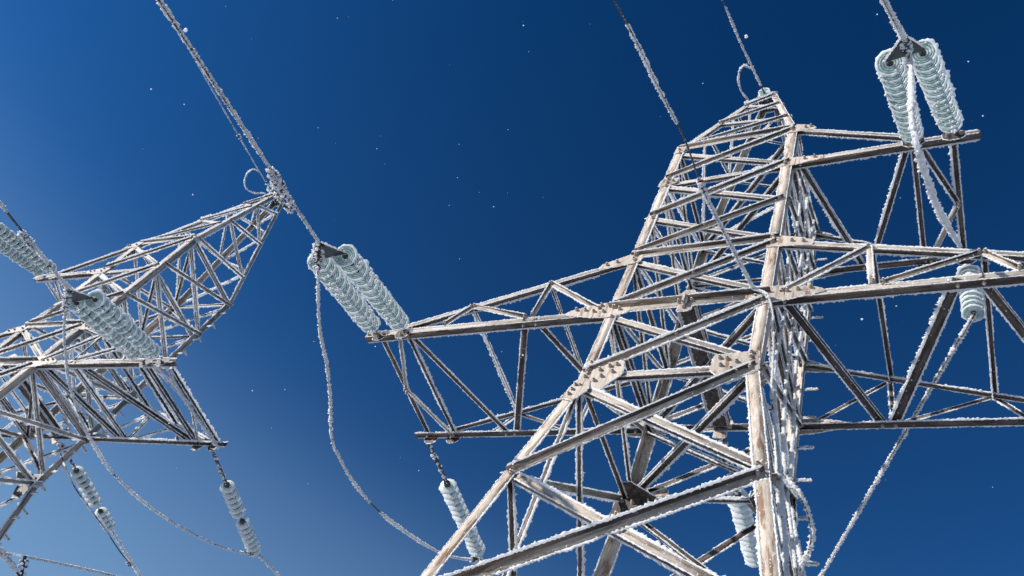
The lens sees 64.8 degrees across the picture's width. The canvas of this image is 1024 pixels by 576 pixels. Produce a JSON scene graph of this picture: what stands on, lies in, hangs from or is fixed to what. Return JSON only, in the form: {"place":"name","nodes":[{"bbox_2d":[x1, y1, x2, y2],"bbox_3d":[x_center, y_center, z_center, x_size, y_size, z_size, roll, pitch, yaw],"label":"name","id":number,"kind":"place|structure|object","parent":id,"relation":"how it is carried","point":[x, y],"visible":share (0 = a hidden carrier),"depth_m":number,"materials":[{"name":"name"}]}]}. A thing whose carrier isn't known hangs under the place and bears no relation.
{"place":"outdoors","nodes":[
{"label":"outdoors","id":0,"kind":"place"},
{"bbox_2d":[60,289,73,310],"bbox_3d":[-5.482,0.138,9.934,0.124,0.124,0.289,12,-85,15],"label":"cable clamp","id":1,"kind":"object","parent":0,"point":[66,295],"visible":1,"depth_m":9.91,"materials":[{"name":"metal"}]},
{"bbox_2d":[0,200,69,289],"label":"conductor","id":2,"kind":"object","parent":1,"relation":"attached to","point":[42,256],"visible":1,"depth_m":9.17,"materials":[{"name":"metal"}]},
{"bbox_2d":[17,230,36,251],"bbox_3d":[-5.322,-0.519,8.881,0.087,0.215,0.392,23,-51,7],"label":"vibration damper","id":3,"kind":"object","parent":2,"relation":"attached to","point":[22,234],"visible":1,"depth_m":8.83,"materials":[{"name":"metal"}]},
{"bbox_2d":[63,288,95,301],"bbox_3d":[-5.522,0.089,10.137,0.464,0.246,0.316,-7,-60,27],"label":"yoke plate","id":4,"kind":"object","parent":2,"relation":"attached to","point":[77,296],"visible":0.73,"depth_m":10.14,"materials":[{"name":"metal"}]},
{"bbox_2d":[62,290,249,554],"bbox_3d":[-5.328,2.693,12.508,0.079,2.168,7.381,13,-53,15],"label":"jumper cable","id":5,"kind":"object","parent":1,"relation":"hanging from","point":[105,463],"visible":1,"depth_m":11.11,"materials":[{"name":"metal"}]},
{"bbox_2d":[0,0,1023,575],"label":"sky","id":6,"kind":"structure","parent":0,"point":[559,124],"materials":[{"name":"blue"}]},
{"bbox_2d":[150,6,992,510],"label":"snowflakes","id":7,"kind":"object","parent":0,"point":[522,354],"visible":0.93,"depth_m":3.68,"materials":[{"name":"white glass"}]},
{"bbox_2d":[883,37,925,61],"bbox_3d":[3.495,-2.143,7.203,0.364,0.340,0.291,-7,-60,27],"label":"yoke plate","id":8,"kind":"object","parent":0,"point":[895,53],"visible":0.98,"depth_m":7.25,"materials":[{"name":"metal"}]},
{"bbox_2d":[898,35,913,54],"bbox_3d":[3.488,-2.158,7.150,0.114,0.283,0.130,-13,-103,30],"label":"cable clamp","id":9,"kind":"object","parent":8,"relation":"attached to","point":[908,48],"visible":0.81,"depth_m":7.13,"materials":[{"name":"metal"}]},
{"bbox_2d":[880,0,907,41],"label":"conductor","id":10,"kind":"object","parent":9,"relation":"attached to","point":[897,25],"visible":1,"depth_m":6.67,"materials":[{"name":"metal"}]},
{"bbox_2d":[902,40,976,315],"bbox_3d":[4.583,-0.685,8.443,0.090,6.051,4.791,-13,-63,30],"label":"jumper cable","id":11,"kind":"object","parent":9,"relation":"hanging from","point":[931,192],"visible":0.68,"depth_m":5.80,"materials":[{"name":"metal"}]},
{"bbox_3d":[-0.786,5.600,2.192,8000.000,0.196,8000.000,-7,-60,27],"label":"ground","id":12,"kind":"structure","parent":0,"visible":0},
{"bbox_2d":[0,192,283,544],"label":"lattice tower","id":13,"kind":"structure","parent":12,"relation":"on","point":[46,367],"depth_m":14.80,"materials":[{"name":"metal"}]},
{"bbox_2d":[0,238,43,275],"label":"insulator string","id":14,"kind":"object","parent":13,"relation":"attached to","point":[13,254],"visible":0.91,"depth_m":16.49,"materials":[{"name":"green glass"}]},
{"bbox_2d":[0,223,57,273],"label":"insulator string","id":15,"kind":"object","parent":13,"relation":"attached to","point":[11,238],"visible":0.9,"depth_m":15.96,"materials":[{"name":"green glass"}]},
{"bbox_2d":[42,346,69,359],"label":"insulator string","id":16,"kind":"object","parent":13,"relation":"attached to","point":[59,357],"visible":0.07,"depth_m":14.63,"materials":[{"name":"white glass"}]},
{"bbox_2d":[6,552,118,575],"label":"thin wire","id":17,"kind":"object","parent":13,"relation":"attached to","point":[62,564],"visible":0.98,"depth_m":9.82,"materials":[{"name":"metal"}]},
{"bbox_2d":[0,547,20,575],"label":"conductor","id":18,"kind":"object","parent":17,"relation":"attached to","point":[8,560],"visible":1,"depth_m":8.95,"materials":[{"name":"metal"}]},
{"bbox_2d":[16,556,28,575],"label":"cable clamp","id":19,"kind":"object","parent":18,"relation":"attached to","point":[22,566],"visible":0.92,"depth_m":9.09,"materials":[{"name":"metal"}]},
{"bbox_2d":[54,400,71,430],"bbox_3d":[-8.589,2.013,15.187,1.456,0.950,0.116,29,-50,2],"label":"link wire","id":20,"kind":"object","parent":13,"relation":"attached to","point":[65,419],"visible":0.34,"depth_m":14.89,"materials":[{"name":"metal"}]},
{"bbox_2d":[58,442,115,531],"bbox_3d":[-8.425,3.968,15.999,0.305,0.294,3.519,20,-41,9],"label":"insulator string","id":21,"kind":"object","parent":13,"relation":"attached to","point":[85,486],"visible":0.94,"depth_m":16.05,"materials":[{"name":"white glass"}]},
{"bbox_2d":[110,530,141,575],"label":"conductor","id":22,"kind":"object","parent":21,"relation":"attached to","point":[128,557],"visible":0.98,"depth_m":18.30,"materials":[{"name":"metal"}]},
{"bbox_2d":[56,442,128,561],"bbox_3d":[-7.005,3.354,13.629,2.395,1.449,2.320,40,-51,-7],"label":"thin wire","id":23,"kind":"object","parent":13,"relation":"attached to","point":[82,498],"visible":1,"depth_m":13.24,"materials":[{"name":"metal"}]},
{"bbox_2d":[68,300,141,359],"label":"insulator string","id":24,"kind":"object","parent":13,"relation":"attached to","point":[96,323],"visible":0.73,"depth_m":11.21,"materials":[{"name":"white glass"}]},
{"bbox_2d":[84,289,161,358],"bbox_3d":[-5.346,0.595,11.293,0.302,0.289,2.412,23,-23,7],"label":"insulator string","id":25,"kind":"object","parent":13,"relation":"attached to","point":[112,315],"visible":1,"depth_m":10.94,"materials":[{"name":"white glass"}]},
{"bbox_2d":[166,366,219,449],"bbox_3d":[-4.970,1.911,12.571,0.108,0.163,1.695,-3,-58,25],"label":"bonding cable","id":26,"kind":"object","parent":13,"relation":"attached to","point":[187,403],"visible":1,"depth_m":12.49,"materials":[{"name":"metal"}]},
{"bbox_2d":[212,452,260,556],"bbox_3d":[-4.918,3.881,14.371,0.300,0.298,3.605,17,-42,12],"label":"insulator string","id":27,"kind":"object","parent":13,"relation":"attached to","point":[235,506],"visible":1,"depth_m":14.43,"materials":[{"name":"white glass"}]},
{"bbox_2d":[258,554,279,575],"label":"conductor","id":28,"kind":"object","parent":27,"relation":"attached to","point":[269,565],"visible":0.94,"depth_m":16.26,"materials":[{"name":"metal"}]},
{"bbox_2d":[243,169,265,194],"bbox_3d":[-6.265,-2.512,19.825,0.366,0.496,0.869,-7,-60,27],"label":"bonding loop","id":29,"kind":"object","parent":13,"relation":"attached to","point":[244,180],"visible":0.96,"depth_m":19.69,"materials":[{"name":"metal"}]},
{"bbox_2d":[265,181,273,192],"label":"insulator string","id":30,"kind":"object","parent":13,"relation":"attached to","point":[270,188],"visible":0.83,"depth_m":20.10,"materials":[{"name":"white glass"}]},
{"bbox_2d":[185,44,265,181],"bbox_3d":[-7.156,-4.959,18.770,0.085,0.203,5.640,-11,-62,29],"label":"shield wire","id":31,"kind":"object","parent":30,"relation":"attached to","point":[227,116],"visible":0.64,"depth_m":19.11,"materials":[{"name":"metal"}]},
{"bbox_2d":[365,91,1023,575],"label":"lattice tower","id":32,"kind":"structure","parent":12,"relation":"on","point":[635,501],"depth_m":8.44,"materials":[{"name":"metal"}]},
{"bbox_2d":[307,255,380,333],"bbox_3d":[-1.848,0.118,9.224,0.308,0.286,2.205,15,-20,13],"label":"insulator string","id":33,"kind":"object","parent":32,"relation":"attached to","point":[335,281],"visible":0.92,"depth_m":9.03,"materials":[{"name":"white glass"}]},
{"bbox_2d":[331,244,409,330],"bbox_3d":[-1.507,0.076,9.043,0.294,0.283,2.233,13,-20,15],"label":"insulator string","id":34,"kind":"object","parent":32,"relation":"attached to","point":[363,278],"visible":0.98,"depth_m":8.69,"materials":[{"name":"green glass"}]},
{"bbox_2d":[309,241,346,259],"bbox_3d":[-1.908,-0.371,8.025,0.453,0.220,0.280,-13,-63,30],"label":"yoke plate","id":35,"kind":"object","parent":34,"relation":"attached to","point":[329,250],"visible":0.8,"depth_m":7.99,"materials":[{"name":"metal"}]},
{"bbox_2d":[312,244,324,270],"bbox_3d":[-1.886,-0.314,7.871,0.120,0.127,0.286,6,-82,19],"label":"cable clamp","id":36,"kind":"object","parent":35,"relation":"attached to","point":[319,254],"visible":1,"depth_m":7.85,"materials":[{"name":"metal"}]},
{"bbox_2d":[156,0,319,244],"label":"conductor","id":37,"kind":"object","parent":36,"relation":"attached to","point":[167,11],"visible":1,"depth_m":5.76,"materials":[{"name":"metal"}]},
{"bbox_2d":[265,166,287,194],"bbox_3d":[-1.983,-0.904,6.832,0.100,0.263,0.386,16,-52,13],"label":"vibration damper","id":38,"kind":"object","parent":37,"relation":"attached to","point":[273,181],"visible":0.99,"depth_m":6.79,"materials":[{"name":"metal"}]},
{"bbox_2d":[273,187,295,213],"bbox_3d":[-1.988,-0.769,7.049,0.110,0.246,0.389,17,-52,12],"label":"vibration damper","id":39,"kind":"object","parent":37,"relation":"attached to","point":[290,208],"visible":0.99,"depth_m":7.07,"materials":[{"name":"metal"}]},
{"bbox_2d":[315,244,473,561],"bbox_3d":[-1.359,2.135,10.130,0.073,2.360,6.882,6,-54,19],"label":"jumper cable","id":40,"kind":"object","parent":36,"relation":"hanging from","point":[361,492],"visible":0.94,"depth_m":8.44,"materials":[{"name":"metal"}]},
{"bbox_2d":[428,444,485,557],"bbox_3d":[-0.837,3.186,11.999,0.295,0.290,3.155,6,-42,20],"label":"insulator string","id":41,"kind":"object","parent":32,"relation":"attached to","point":[455,502],"visible":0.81,"depth_m":11.95,"materials":[{"name":"white glass"}]},
{"bbox_2d":[470,556,478,563],"bbox_3d":[-0.605,4.364,12.963,0.118,0.130,0.260,6,-18,19],"label":"cable clamp","id":42,"kind":"object","parent":41,"relation":"attached to","point":[475,559],"visible":0.88,"depth_m":12.92,"materials":[{"name":"metal"}]},
{"bbox_2d":[613,0,754,289],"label":"shield wire","id":43,"kind":"object","parent":32,"relation":"attached to","point":[654,80],"visible":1,"depth_m":7.34,"materials":[{"name":"metal"}]},
{"bbox_2d":[696,179,707,193],"bbox_3d":[1.787,-0.957,7.597,0.100,0.100,0.142,-11,-57,29],"label":"cable clamp","id":44,"kind":"object","parent":43,"relation":"attached to","point":[701,184],"visible":1,"depth_m":7.57,"materials":[{"name":"metal"}]},
{"bbox_2d":[718,438,758,567],"bbox_3d":[2.889,2.751,10.255,0.291,0.286,3.320,-1,-42,24],"label":"insulator string","id":45,"kind":"object","parent":32,"relation":"attached to","point":[742,516],"visible":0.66,"depth_m":10.43,"materials":[{"name":"white glass"}]},
{"bbox_2d":[737,64,750,103],"bbox_3d":[4.126,-3.618,14.415,0.239,0.542,0.800,7,-54,19],"label":"bonding loop","id":46,"kind":"object","parent":32,"relation":"attached to","point":[738,76],"visible":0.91,"depth_m":14.40,"materials":[{"name":"metal"}]},
{"bbox_2d":[758,86,769,103],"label":"insulator string","id":47,"kind":"object","parent":32,"relation":"attached to","point":[762,92],"visible":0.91,"depth_m":14.58,"materials":[{"name":"white glass"}]},
{"bbox_2d":[722,0,761,85],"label":"shield wire","id":48,"kind":"object","parent":47,"relation":"attached to","point":[742,47],"visible":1,"depth_m":14.12,"materials":[{"name":"metal"}]},
{"bbox_2d":[753,286,790,575],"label":"down lead","id":49,"kind":"object","parent":32,"relation":"attached to","point":[785,538],"visible":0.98,"depth_m":6.13,"materials":[{"name":"metal"}]},
{"bbox_2d":[772,176,801,574],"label":"down lead","id":50,"kind":"object","parent":32,"relation":"attached to","point":[777,350],"visible":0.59,"depth_m":7.73,"materials":[{"name":"metal"}]},
{"bbox_2d":[780,192,808,575],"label":"down lead","id":51,"kind":"object","parent":32,"relation":"attached to","point":[784,462],"visible":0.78,"depth_m":7.57,"materials":[{"name":"metal"}]},
{"bbox_2d":[772,449,816,575],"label":"cable loop","id":52,"kind":"object","parent":32,"relation":"attached to","point":[812,528],"visible":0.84,"depth_m":6.61,"materials":[{"name":"metal"}]},
{"bbox_2d":[788,220,815,575],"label":"down lead","id":53,"kind":"object","parent":32,"relation":"attached to","point":[799,552],"visible":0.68,"depth_m":7.99,"materials":[{"name":"metal"}]},
{"bbox_2d":[875,48,923,142],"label":"insulator string","id":54,"kind":"object","parent":32,"relation":"attached to","point":[892,75],"visible":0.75,"depth_m":7.99,"materials":[{"name":"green glass"}]},
{"bbox_2d":[911,38,963,133],"bbox_3d":[4.478,-2.014,8.431,0.309,2.769,0.286,-16,-105,32],"label":"insulator string","id":55,"kind":"object","parent":32,"relation":"attached to","point":[932,73],"visible":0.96,"depth_m":8.01,"materials":[{"name":"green glass"}]},
{"bbox_2d":[956,264,984,321],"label":"insulator string","id":56,"kind":"object","parent":32,"relation":"attached to","point":[971,300],"visible":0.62,"depth_m":9.59,"materials":[{"name":"white glass"}]},
{"bbox_2d":[818,314,975,575],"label":"conductor","id":57,"kind":"object","parent":56,"relation":"attached to","point":[941,370],"visible":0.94,"depth_m":10.14,"materials":[{"name":"metal"}]}
]}

